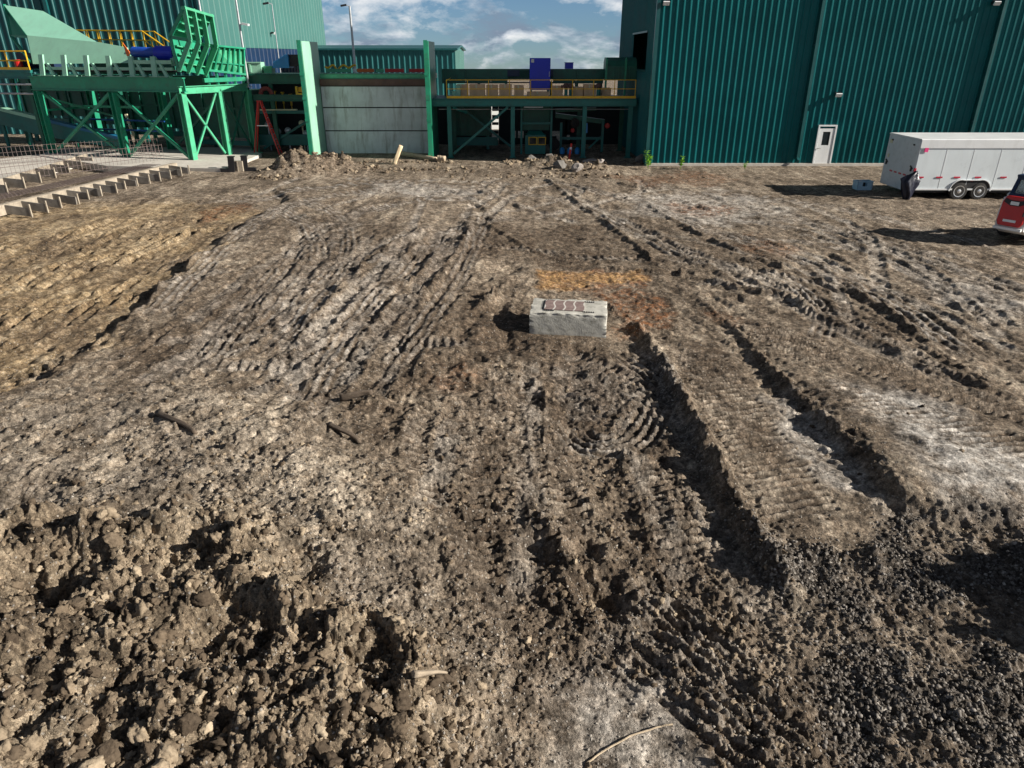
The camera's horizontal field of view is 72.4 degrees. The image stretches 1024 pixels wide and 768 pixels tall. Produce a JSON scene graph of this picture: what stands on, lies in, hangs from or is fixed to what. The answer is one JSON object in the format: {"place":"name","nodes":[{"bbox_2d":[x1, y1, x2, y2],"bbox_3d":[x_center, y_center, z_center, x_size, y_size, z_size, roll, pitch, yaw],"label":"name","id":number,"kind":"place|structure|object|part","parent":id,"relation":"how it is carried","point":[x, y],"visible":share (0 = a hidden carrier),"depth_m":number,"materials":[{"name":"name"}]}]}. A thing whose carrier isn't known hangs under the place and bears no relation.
{"place":"outdoors","nodes":[
{"label":"outdoors","id":0,"kind":"place"},
{"bbox_2d":[0,50,79,152],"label":"platform","id":1,"kind":"structure","parent":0,"point":[11,73],"depth_m":45.05,"materials":[{"name":"teal paint"}]},
{"bbox_2d":[14,59,23,66],"bbox_3d":[-31.740,-20.562,45.060,0.468,0.600,0.480,0,25,0],"label":"drum","id":2,"kind":"object","parent":1,"relation":"on","point":[18,63],"visible":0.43,"depth_m":44.88,"materials":[{"name":"red paint"}]},
{"bbox_2d":[15,53,61,68],"bbox_3d":[-31.010,-21.111,45.740,3.000,0.950,1.450,7,26,15],"label":"machine cover","id":3,"kind":"object","parent":1,"relation":"on","point":[21,56],"visible":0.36,"depth_m":45.53,"materials":[{"name":"metal"}]},
{"bbox_2d":[0,0,325,133],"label":"warehouse","id":4,"kind":"structure","parent":0,"point":[300,20],"depth_m":57.16,"materials":[{"name":"teal metal"}]},
{"bbox_2d":[234,161,243,171],"bbox_3d":[-15.564,-12.401,39.831,0.550,0.620,0.345,0,25,0],"label":"timber crate","id":5,"kind":"object","parent":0,"point":[239,166],"visible":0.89,"depth_m":39.71,"materials":[{"name":"brown wood"}]},
{"bbox_2d":[321,0,621,68],"label":"sky","id":6,"kind":"structure","parent":0,"point":[494,34],"materials":[{"name":"blue"}]},
{"bbox_2d":[491,107,498,129],"bbox_3d":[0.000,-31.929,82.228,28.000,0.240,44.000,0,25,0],"label":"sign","id":7,"kind":"object","parent":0,"point":[495,127],"depth_m":70.38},
{"bbox_2d":[318,45,465,94],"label":"shed","id":8,"kind":"structure","parent":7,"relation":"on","point":[406,58],"depth_m":72.66,"materials":[{"name":"teal metal"}]},
{"bbox_2d":[0,79,1023,767],"bbox_3d":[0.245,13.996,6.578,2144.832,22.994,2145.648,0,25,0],"label":"ground","id":9,"kind":"structure","parent":0,"point":[692,263],"depth_m":11.38,"materials":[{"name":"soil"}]},
{"bbox_2d":[0,154,73,178],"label":"concrete pad","id":10,"kind":"object","parent":9,"relation":"on","point":[21,168],"visible":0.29,"depth_m":41.60,"materials":[{"name":"grey concrete"}]},
{"bbox_2d":[0,106,119,150],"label":"conveyor","id":11,"kind":"object","parent":9,"relation":"on","point":[18,119],"visible":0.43,"depth_m":47.02,"materials":[{"name":"metal"}]},
{"bbox_2d":[16,74,150,144],"bbox_3d":[-32.103,-20.677,52.575,9.200,4.700,2.310,7,26,15],"label":"machine casing","id":12,"kind":"object","parent":9,"relation":"on","point":[77,97],"visible":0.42,"depth_m":51.56,"materials":[{"name":"green paint"}]},
{"bbox_2d":[0,153,189,217],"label":"slab formwork","id":13,"kind":"object","parent":9,"relation":"on","point":[44,202],"visible":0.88,"depth_m":34.47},
{"bbox_2d":[0,164,160,198],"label":"rebar mat","id":14,"kind":"object","parent":13,"relation":"in","point":[4,195],"visible":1,"depth_m":35.63,"materials":[{"name":"metal"}]},
{"bbox_2d":[0,145,163,175],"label":"rebar mat","id":15,"kind":"object","parent":13,"relation":"in","point":[80,161],"visible":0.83,"depth_m":39.11,"materials":[{"name":"metal"}]},
{"bbox_2d":[75,29,168,143],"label":"walkway","id":16,"kind":"structure","parent":9,"relation":"on","point":[98,99],"depth_m":47.97,"materials":[{"name":"teal paint"}]},
{"bbox_2d":[88,118,164,150],"bbox_3d":[-25.962,-16.781,47.312,6.500,2.125,0.160,7,26,15],"label":"pipe","id":17,"kind":"object","parent":9,"relation":"on","point":[90,119],"visible":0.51,"depth_m":46.86,"materials":[{"name":"metal"}]},
{"bbox_2d":[91,127,164,150],"bbox_3d":[-26.021,-16.428,47.266,6.500,1.525,0.160,7,26,15],"label":"pipe","id":18,"kind":"object","parent":9,"relation":"on","point":[153,131],"visible":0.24,"depth_m":46.75,"materials":[{"name":"metal"}]},
{"bbox_2d":[39,147,261,172],"bbox_3d":[-23.896,-14.162,44.262,15.294,0.380,10.149,0,25,0],"label":"concrete pad","id":19,"kind":"object","parent":9,"relation":"on","point":[212,159],"visible":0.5,"depth_m":43.92,"materials":[{"name":"grey concrete"}]},
{"bbox_2d":[0,138,158,164],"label":"rebar mat","id":20,"kind":"object","parent":19,"relation":"on","point":[74,151],"visible":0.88,"depth_m":42.96,"materials":[{"name":"metal"}]},
{"bbox_2d":[3,4,262,159],"bbox_3d":[-26.266,-19.526,44.942,18.151,9.110,5.598,6,26,13],"label":"receiving hopper","id":21,"kind":"object","parent":19,"relation":"on","point":[52,40],"visible":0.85,"depth_m":43.47,"materials":[{"name":"green paint"}]},
{"bbox_2d":[124,114,134,135],"bbox_3d":[-25.746,-17.448,47.157,0.422,1.401,0.161,7,26,15],"label":"chain","id":22,"kind":"object","parent":21,"relation":"hanging from","point":[130,126],"visible":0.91,"depth_m":47.14,"materials":[{"name":"grey metal"}]},
{"bbox_2d":[123,43,175,65],"bbox_3d":[-21.573,-19.816,42.081,3.156,1.255,1.230,6,26,12],"label":"drive motor","id":23,"kind":"object","parent":21,"relation":"attached to","point":[159,52],"visible":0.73,"depth_m":41.85,"materials":[{"name":"blue paint"}]},
{"bbox_2d":[235,0,252,86],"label":"lamp post","id":24,"kind":"object","parent":21,"relation":"attached to","point":[242,44],"visible":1,"depth_m":44.25,"materials":[{"name":"metal"}]},
{"bbox_2d":[122,92,213,146],"bbox_3d":[-24.636,-19.120,50.438,5.400,3.700,2.310,7,26,15],"label":"machine casing","id":25,"kind":"object","parent":9,"relation":"on","point":[147,102],"visible":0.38,"depth_m":49.34,"materials":[{"name":"green paint"}]},
{"bbox_2d":[154,409,197,433],"bbox_3d":[-5.399,0.612,11.236,1.215,0.143,0.125,19,31,35],"label":"broken stick","id":26,"kind":"object","parent":9,"relation":"on","point":[160,413],"visible":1,"depth_m":11.19,"materials":[{"name":"brown wood"}]},
{"bbox_2d":[220,156,234,171],"bbox_3d":[-16.063,-12.433,39.578,0.850,0.882,0.300,0,25,0],"label":"steel form","id":27,"kind":"object","parent":9,"relation":"on","point":[231,165],"visible":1,"depth_m":39.50,"materials":[{"name":"black metal"}]},
{"bbox_2d":[186,89,273,148],"bbox_3d":[-19.456,-18.270,48.394,5.000,3.900,2.310,7,26,15],"label":"machine casing","id":28,"kind":"object","parent":9,"relation":"on","point":[200,102],"visible":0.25,"depth_m":47.46,"materials":[{"name":"green paint"}]},
{"bbox_2d":[0,497,474,767],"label":"soil clods","id":29,"kind":"object","parent":9,"relation":"on","point":[108,752],"visible":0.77,"depth_m":6.09,"materials":[{"name":"brown soil"}]},
{"bbox_2d":[411,669,447,677],"bbox_3d":[-0.744,2.635,6.375,0.384,0.286,0.072,-19,31,-35],"label":"wood splinter","id":30,"kind":"object","parent":29,"relation":"on","point":[419,673],"visible":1,"depth_m":6.30,"materials":[{"name":"beige wood"}]},
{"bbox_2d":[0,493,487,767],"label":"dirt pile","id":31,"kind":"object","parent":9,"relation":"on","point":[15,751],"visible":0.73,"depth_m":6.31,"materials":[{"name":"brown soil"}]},
{"bbox_2d":[240,155,256,170],"bbox_3d":[-15.031,-12.587,39.923,0.800,0.882,0.300,0,25,0],"label":"steel form","id":32,"kind":"object","parent":9,"relation":"on","point":[245,162],"visible":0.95,"depth_m":39.83,"materials":[{"name":"black metal"}]},
{"bbox_2d":[264,121,271,149],"bbox_3d":[-16.639,-17.011,48.006,0.440,1.911,0.358,0,25,0],"label":"roller stand","id":33,"kind":"object","parent":9,"relation":"on","point":[268,130],"visible":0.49,"depth_m":47.75,"materials":[{"name":"metal"}]},
{"bbox_2d":[254,100,282,154],"bbox_3d":[-16.154,-16.721,45.731,1.779,3.342,0.672,0,25,0],"label":"stepladder","id":34,"kind":"object","parent":9,"relation":"on","point":[259,103],"visible":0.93,"depth_m":45.63,"materials":[{"name":"red metal"}]},
{"bbox_2d":[263,2,280,72],"bbox_3d":[-18.375,-24.406,54.735,0.803,9.612,0.302,-7,26,-14],"label":"lamp post","id":35,"kind":"object","parent":9,"relation":"on","point":[264,3],"visible":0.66,"depth_m":53.41,"materials":[{"name":"metal"}]},
{"bbox_2d":[242,73,325,151],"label":"platform","id":36,"kind":"structure","parent":9,"relation":"on","point":[289,116],"depth_m":47.67,"materials":[{"name":"dark green paint"},{"name":"teal paint"},{"name":"yellow paint"}]},
{"bbox_2d":[246,62,264,72],"bbox_3d":[-16.862,-20.836,46.078,0.988,0.675,0.870,0,25,0],"label":"skip box","id":37,"kind":"object","parent":36,"relation":"on","point":[255,67],"visible":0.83,"depth_m":45.77,"materials":[{"name":"green paint"}]},
{"bbox_2d":[259,86,273,94],"bbox_3d":[-16.076,-19.187,45.732,0.967,0.503,0.160,0,25,0],"label":"belt guard","id":38,"kind":"object","parent":36,"relation":"on","point":[266,88],"visible":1,"depth_m":45.66,"materials":[{"name":"red paint"}]},
{"bbox_2d":[263,66,275,72],"bbox_3d":[-16.020,-20.770,46.237,0.537,0.420,0.740,0,25,0],"label":"skip box","id":39,"kind":"object","parent":36,"relation":"on","point":[269,69],"visible":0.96,"depth_m":45.96,"materials":[{"name":"green paint"}]},
{"bbox_2d":[273,54,298,67],"bbox_3d":[-14.665,-21.329,46.217,2.045,0.829,1.200,0,25,0],"label":"chute","id":40,"kind":"object","parent":36,"relation":"on","point":[288,61],"visible":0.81,"depth_m":45.77,"materials":[{"name":"blue metal"}]},
{"bbox_2d":[295,86,301,94],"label":"hook block","id":41,"kind":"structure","parent":36,"relation":"on","point":[298,89],"depth_m":45.72,"materials":[{"name":"yellow metal"}]},
{"bbox_2d":[285,127,290,148],"bbox_3d":[-15.327,-16.837,48.088,0.440,1.525,0.358,0,25,0],"label":"roller stand","id":42,"kind":"object","parent":9,"relation":"on","point":[287,129],"visible":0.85,"depth_m":47.73,"materials":[{"name":"metal"}]},
{"bbox_2d":[299,120,305,149],"bbox_3d":[-14.312,-17.040,47.993,0.440,1.975,0.358,0,25,0],"label":"roller stand","id":43,"kind":"object","parent":9,"relation":"on","point":[301,121],"visible":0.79,"depth_m":47.70,"materials":[{"name":"grey metal"}]},
{"bbox_2d":[327,422,360,443],"bbox_3d":[-2.759,0.802,11.496,0.758,0.160,0.114,18,31,33],"label":"broken stick","id":44,"kind":"object","parent":9,"relation":"on","point":[344,431],"visible":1,"depth_m":11.46,"materials":[{"name":"brown wood"}]},
{"bbox_2d":[340,4,356,72],"bbox_3d":[-12.046,-23.480,53.051,0.919,9.367,0.550,0,25,0],"label":"lamp post","id":45,"kind":"object","parent":9,"relation":"on","point":[352,40],"visible":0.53,"depth_m":51.87,"materials":[{"name":"metal"}]},
{"bbox_2d":[339,389,372,400],"bbox_3d":[-2.858,0.204,12.837,0.611,0.203,0.133,-3,25,-6],"label":"broken stick","id":46,"kind":"object","parent":9,"relation":"on","point":[350,395],"visible":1,"depth_m":12.78,"materials":[{"name":"brown wood"}]},
{"bbox_2d":[296,40,438,156],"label":"push wall","id":47,"kind":"structure","parent":9,"relation":"on","point":[367,113],"depth_m":45.74,"materials":[{"name":"weathered concrete"},{"name":"rusty steel"},{"name":"green paint"}]},
{"bbox_2d":[326,69,436,77],"bbox_3d":[-8.900,-19.262,49.023,7.400,5.160,1.280,0,25,0],"label":"conveyor","id":48,"kind":"object","parent":9,"relation":"on","point":[372,70],"visible":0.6,"depth_m":47.42,"materials":[{"name":"red metal"}]},
{"bbox_2d":[325,64,355,68],"bbox_3d":[-11.640,-21.466,47.478,2.141,0.427,0.140,0,25,0],"label":"hose","id":49,"kind":"object","parent":48,"relation":"on","point":[334,66],"visible":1,"depth_m":47.41,"materials":[{"name":"yellow rubber"}]},
{"bbox_2d":[392,145,402,164],"bbox_3d":[-6.923,-13.844,42.383,0.301,1.213,0.863,20,31,35],"label":"timber post","id":50,"kind":"object","parent":9,"relation":"on","point":[397,155],"visible":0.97,"depth_m":42.29,"materials":[{"name":"beige wood"}]},
{"bbox_2d":[400,151,436,160],"bbox_3d":[-5.989,-14.585,44.839,0.343,0.349,3.917,-20,32,-36],"label":"fallen log","id":51,"kind":"object","parent":9,"relation":"on","point":[415,155],"visible":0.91,"depth_m":44.67,"materials":[{"name":"brown wood"}]},
{"bbox_2d":[437,155,445,161],"bbox_3d":[-4.350,-13.895,43.254,0.479,0.474,0.447,6,26,12],"label":"log stub","id":52,"kind":"object","parent":9,"relation":"on","point":[441,158],"visible":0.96,"depth_m":43.11,"materials":[{"name":"brown wood"}]},
{"bbox_2d":[451,107,497,148],"bbox_3d":[-2.650,-18.214,49.214,3.300,3.100,1.825,0,25,0],"label":"hopper","id":53,"kind":"object","parent":9,"relation":"on","point":[467,125],"visible":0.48,"depth_m":48.64,"materials":[{"name":"green paint"}]},
{"bbox_2d":[249,145,705,181],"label":"heap clods","id":54,"kind":"object","parent":9,"relation":"on","point":[373,166],"visible":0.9,"depth_m":39.41,"materials":[{"name":"brown soil"}]},
{"bbox_2d":[553,160,566,168],"bbox_3d":[2.755,-12.565,40.255,0.703,0.617,0.563,10,27,21],"label":"rubble","id":55,"kind":"object","parent":54,"relation":"on","point":[560,164],"visible":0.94,"depth_m":40.08,"materials":[{"name":"grey concrete"}]},
{"bbox_2d":[0,286,1019,767],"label":"soil crumbs","id":56,"kind":"object","parent":9,"relation":"on","point":[352,742],"visible":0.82,"depth_m":6.92,"materials":[{"name":"brown soil"}]},
{"bbox_2d":[437,107,619,143],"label":"sheet wall","id":57,"kind":"structure","parent":9,"relation":"on","point":[611,117],"depth_m":51.44,"materials":[{"name":"metal"}]},
{"bbox_2d":[432,78,635,157],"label":"platform","id":58,"kind":"structure","parent":9,"relation":"on","point":[524,101],"depth_m":43.71,"materials":[{"name":"teal paint"}]},
{"bbox_2d":[452,85,460,95],"bbox_3d":[-3.496,-18.426,44.101,0.530,0.725,0.340,0,25,0],"label":"drum bin","id":59,"kind":"object","parent":58,"relation":"on","point":[457,92],"visible":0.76,"depth_m":43.99,"materials":[{"name":"green paint"}]},
{"bbox_2d":[456,84,466,95],"bbox_3d":[-3.170,-18.762,44.769,0.710,0.765,0.809,0,25,0],"label":"carton","id":60,"kind":"object","parent":58,"relation":"on","point":[463,87],"visible":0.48,"depth_m":44.37,"materials":[{"name":"brown cardboard"}]},
{"bbox_2d":[469,84,484,95],"bbox_3d":[-2.218,-18.762,44.769,0.970,0.765,0.809,0,25,0],"label":"carton","id":61,"kind":"object","parent":58,"relation":"on","point":[476,89],"visible":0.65,"depth_m":44.38,"materials":[{"name":"brown cardboard"}]},
{"bbox_2d":[486,84,497,95],"bbox_3d":[-1.268,-18.748,44.775,0.723,0.736,0.809,0,25,0],"label":"carton","id":62,"kind":"object","parent":58,"relation":"on","point":[493,90],"visible":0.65,"depth_m":44.40,"materials":[{"name":"brown cardboard"}]},
{"bbox_2d":[499,84,511,95],"bbox_3d":[-0.411,-18.762,44.769,0.792,0.765,0.809,0,25,0],"label":"carton","id":63,"kind":"object","parent":58,"relation":"on","point":[503,89],"visible":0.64,"depth_m":44.39,"materials":[{"name":"brown cardboard"}]},
{"bbox_2d":[514,85,523,95],"bbox_3d":[0.445,-18.735,44.781,0.607,0.707,0.809,0,25,0],"label":"carton","id":64,"kind":"object","parent":58,"relation":"on","point":[518,90],"visible":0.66,"depth_m":44.40,"materials":[{"name":"brown cardboard"}]},
{"bbox_2d":[442,69,603,95],"bbox_3d":[0.700,-20.081,46.566,10.600,1.628,1.170,0,25,0],"label":"conveyor","id":65,"kind":"object","parent":58,"relation":"on","point":[502,76],"visible":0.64,"depth_m":45.94,"materials":[{"name":"green metal"}]},
{"bbox_2d":[564,62,573,68],"bbox_3d":[3.753,-20.998,46.152,0.598,0.385,0.560,0,25,0],"label":"motor box","id":66,"kind":"object","parent":65,"relation":"on","point":[568,65],"visible":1,"depth_m":45.92,"materials":[{"name":"blue paint"}]},
{"bbox_2d":[527,91,548,95],"bbox_3d":[1.653,-18.563,44.862,1.372,0.327,0.809,0,25,0],"label":"carton","id":67,"kind":"object","parent":58,"relation":"on","point":[539,93],"visible":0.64,"depth_m":44.50,"materials":[{"name":"brown cardboard"}]},
{"bbox_2d":[529,58,550,91],"bbox_3d":[1.784,-19.715,45.025,1.302,2.277,1.130,0,25,0],"label":"cabinet","id":68,"kind":"object","parent":58,"relation":"on","point":[539,73],"visible":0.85,"depth_m":44.46,"materials":[{"name":"blue metal"}]},
{"bbox_2d":[552,85,562,95],"bbox_3d":[2.888,-18.722,44.788,0.685,0.678,0.809,0,25,0],"label":"carton","id":69,"kind":"object","parent":58,"relation":"on","point":[557,90],"visible":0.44,"depth_m":44.42,"materials":[{"name":"brown cardboard"}]},
{"bbox_2d":[561,83,567,95],"bbox_3d":[3.350,-18.540,44.213,0.515,0.840,0.400,0,25,0],"label":"pump","id":70,"kind":"object","parent":58,"relation":"on","point":[565,86],"visible":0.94,"depth_m":44.09,"materials":[{"name":"teal paint"}]},
{"bbox_2d":[568,83,573,95],"bbox_3d":[3.619,-18.540,44.213,0.515,0.840,0.400,0,25,0],"label":"pump","id":71,"kind":"object","parent":58,"relation":"on","point":[570,88],"visible":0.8,"depth_m":44.11,"materials":[{"name":"teal paint"}]},
{"bbox_2d":[573,86,582,95],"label":"carton","id":72,"kind":"object","parent":58,"relation":"on","point":[577,90],"visible":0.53,"depth_m":44.42,"materials":[{"name":"brown cardboard"}]},
{"bbox_2d":[583,84,595,95],"bbox_3d":[4.949,-18.762,44.769,0.764,0.765,0.809,0,25,0],"label":"carton","id":73,"kind":"object","parent":58,"relation":"on","point":[587,89],"visible":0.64,"depth_m":44.40,"materials":[{"name":"brown cardboard"}]},
{"bbox_2d":[594,83,601,95],"bbox_3d":[5.405,-18.540,44.213,0.515,0.840,0.400,0,25,0],"label":"pump","id":74,"kind":"object","parent":58,"relation":"on","point":[598,86],"visible":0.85,"depth_m":44.08,"materials":[{"name":"teal paint"}]},
{"bbox_2d":[601,87,610,95],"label":"carton","id":75,"kind":"object","parent":58,"relation":"on","point":[606,91],"visible":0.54,"depth_m":44.45,"materials":[{"name":"brown cardboard"}]},
{"bbox_2d":[603,57,636,95],"bbox_3d":[6.920,-19.914,45.413,2.000,2.308,2.060,0,25,0],"label":"conveyor hood","id":76,"kind":"object","parent":58,"relation":"on","point":[620,68],"visible":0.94,"depth_m":44.46,"materials":[{"name":"green paint"}]},
{"bbox_2d":[520,107,552,153],"bbox_3d":[1.600,-17.148,47.041,2.090,2.980,2.265,0,25,0],"label":"baler","id":77,"kind":"object","parent":9,"relation":"on","point":[535,122],"visible":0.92,"depth_m":46.43,"materials":[{"name":"green paint"}]},
{"bbox_2d":[528,137,545,144],"bbox_3d":[1.670,-16.097,46.356,1.160,0.510,0.040,0,25,0],"label":"window frame","id":78,"kind":"structure","parent":77,"relation":"in","point":[528,137],"depth_m":46.36,"materials":[{"name":"yellow metal"}]},
{"bbox_2d":[529,138,544,143],"bbox_3d":[1.670,-16.112,46.387,1.040,0.400,0.020,0,25,0],"label":"window pane","id":79,"kind":"structure","parent":77,"relation":"in","point":[531,140],"depth_m":46.38,"materials":[{"name":"black glass"}]},
{"bbox_2d":[560,147,564,153],"bbox_3d":[3.350,-15.578,46.710,0.320,0.420,0.320,0,25,0],"label":"jerry can","id":80,"kind":"object","parent":9,"relation":"on","point":[562,150],"visible":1,"depth_m":46.61,"materials":[{"name":"blue plastic"}]},
{"bbox_2d":[529,298,606,337],"bbox_3d":[1.365,-1.565,16.872,1.819,0.657,1.159,4,24,6],"label":"concrete block","id":81,"kind":"object","parent":9,"relation":"on","point":[561,322],"depth_m":16.36,"materials":[{"name":"grey concrete"}]},
{"bbox_2d":[542,299,593,312],"bbox_3d":[1.349,-1.870,16.734,1.228,0.019,0.850,4,24,6],"label":"cover plate","id":82,"kind":"object","parent":81,"relation":"on","point":[551,305],"visible":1,"depth_m":16.71,"materials":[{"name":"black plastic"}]},
{"bbox_2d":[568,143,571,158],"bbox_3d":[3.590,-14.283,43.372,0.264,1.194,0.054,0,25,0],"label":"marker stake","id":83,"kind":"object","parent":9,"relation":"on","point":[570,151],"visible":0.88,"depth_m":43.30,"materials":[{"name":"red paint"}]},
{"bbox_2d":[571,163,583,171],"bbox_3d":[3.688,-12.185,39.511,0.731,0.580,0.481,0,25,0],"label":"rubble","id":84,"kind":"object","parent":9,"relation":"on","point":[576,167],"visible":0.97,"depth_m":39.39,"materials":[{"name":"grey concrete"}]},
{"bbox_2d":[575,147,579,153],"bbox_3d":[4.350,-15.578,46.710,0.320,0.420,0.320,0,25,0],"label":"jerry can","id":85,"kind":"object","parent":9,"relation":"on","point":[577,150],"visible":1,"depth_m":46.61,"materials":[{"name":"blue plastic"}]},
{"bbox_2d":[549,107,609,151],"bbox_3d":[4.500,-17.083,47.080,4.060,2.830,0.950,0,25,0],"label":"conveyor","id":86,"kind":"object","parent":9,"relation":"on","point":[574,123],"visible":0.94,"depth_m":46.83,"materials":[{"name":"green metal"}]},
{"bbox_2d":[582,158,602,163],"bbox_3d":[4.943,-13.646,42.928,1.340,0.361,0.581,0,25,0],"label":"rubble","id":87,"kind":"object","parent":9,"relation":"on","point":[588,160],"visible":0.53,"depth_m":42.78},
{"bbox_2d":[587,723,672,762],"bbox_3d":[1.112,3.390,6.663,0.982,0.057,0.099,-12,28,-23],"label":"root","id":88,"kind":"object","parent":9,"relation":"on","point":[601,752],"visible":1,"depth_m":6.70,"materials":[{"name":"brown wood"}]},
{"bbox_2d":[635,154,642,162],"bbox_3d":[7.845,-13.723,42.863,0.703,0.746,0.573,0,25,0],"label":"rubble","id":89,"kind":"object","parent":9,"relation":"on","point":[639,158],"visible":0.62,"depth_m":42.66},
{"bbox_2d":[645,150,652,166],"bbox_3d":[7.857,-12.986,40.520,0.620,1.039,0.604,16,30,31],"label":"weed","id":90,"kind":"object","parent":9,"relation":"on","point":[649,161],"visible":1,"depth_m":40.44,"materials":[{"name":"green plant"}]},
{"bbox_2d":[679,156,684,167],"bbox_3d":[9.825,-12.833,40.540,0.413,0.746,0.450,0,25,0],"label":"weed","id":91,"kind":"object","parent":9,"relation":"on","point":[681,162],"visible":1,"depth_m":40.53,"materials":[{"name":"green plant"}]},
{"bbox_2d":[617,0,1023,165],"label":"warehouse","id":92,"kind":"structure","parent":9,"relation":"on","point":[789,82],"depth_m":39.95,"materials":[{"name":"metal"}]},
{"bbox_2d":[814,128,834,162],"bbox_3d":[18.450,-13.999,41.339,0.880,2.050,0.145,0,25,0],"label":"door","id":93,"kind":"structure","parent":92,"relation":"in","point":[825,140],"depth_m":41.31,"materials":[{"name":"white paint"}]},
{"bbox_2d":[852,180,873,189],"bbox_3d":[17.084,-9.701,34.109,0.784,0.420,0.530,0,25,0],"label":"crate","id":94,"kind":"object","parent":9,"relation":"on","point":[862,185],"visible":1,"depth_m":33.94,"materials":[{"name":"blue plastic"}]},
{"bbox_2d":[880,133,1023,198],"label":"trailer","id":95,"kind":"object","parent":9,"relation":"on","point":[961,165],"visible":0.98,"depth_m":31.54,"materials":[{"name":"white paint"}]},
{"bbox_3d":[18.115,-10.361,32.754,0.080,2.250,2.780,0,25,0],"label":"ramp door","id":96,"kind":"part","parent":95,"relation":"part of","materials":[{"name":"grey metal"}]},
{"bbox_2d":[900,171,919,199],"bbox_3d":[17.882,-8.931,31.579,0.805,1.339,0.487,-10,27,-20],"label":"tarpaulin","id":97,"kind":"object","parent":95,"relation":"hanging from","point":[910,183],"visible":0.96,"depth_m":31.44,"materials":[{"name":"black plastic"}]},
{"bbox_2d":[992,174,1023,235],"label":"car","id":98,"kind":"object","parent":9,"relation":"on","point":[1009,218],"visible":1,"depth_m":24.04,"materials":[{"name":"red paint"}]},
{"bbox_2d":[996,195,1023,227],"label":"rear door","id":99,"kind":"structure","parent":98,"relation":"in","point":[1011,213],"depth_m":23.90,"materials":[{"name":"red paint"}]},
{"bbox_2d":[1015,180,1023,193],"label":"window","id":100,"kind":"structure","parent":98,"relation":"in","point":[1020,189],"depth_m":24.14,"materials":[{"name":"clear glass"}]},
{"bbox_2d":[642,352,1023,767],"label":"dark gravel","id":101,"kind":"structure","parent":0,"point":[993,726],"depth_m":7.49,"materials":[{"name":"brown soil"}]}
]}

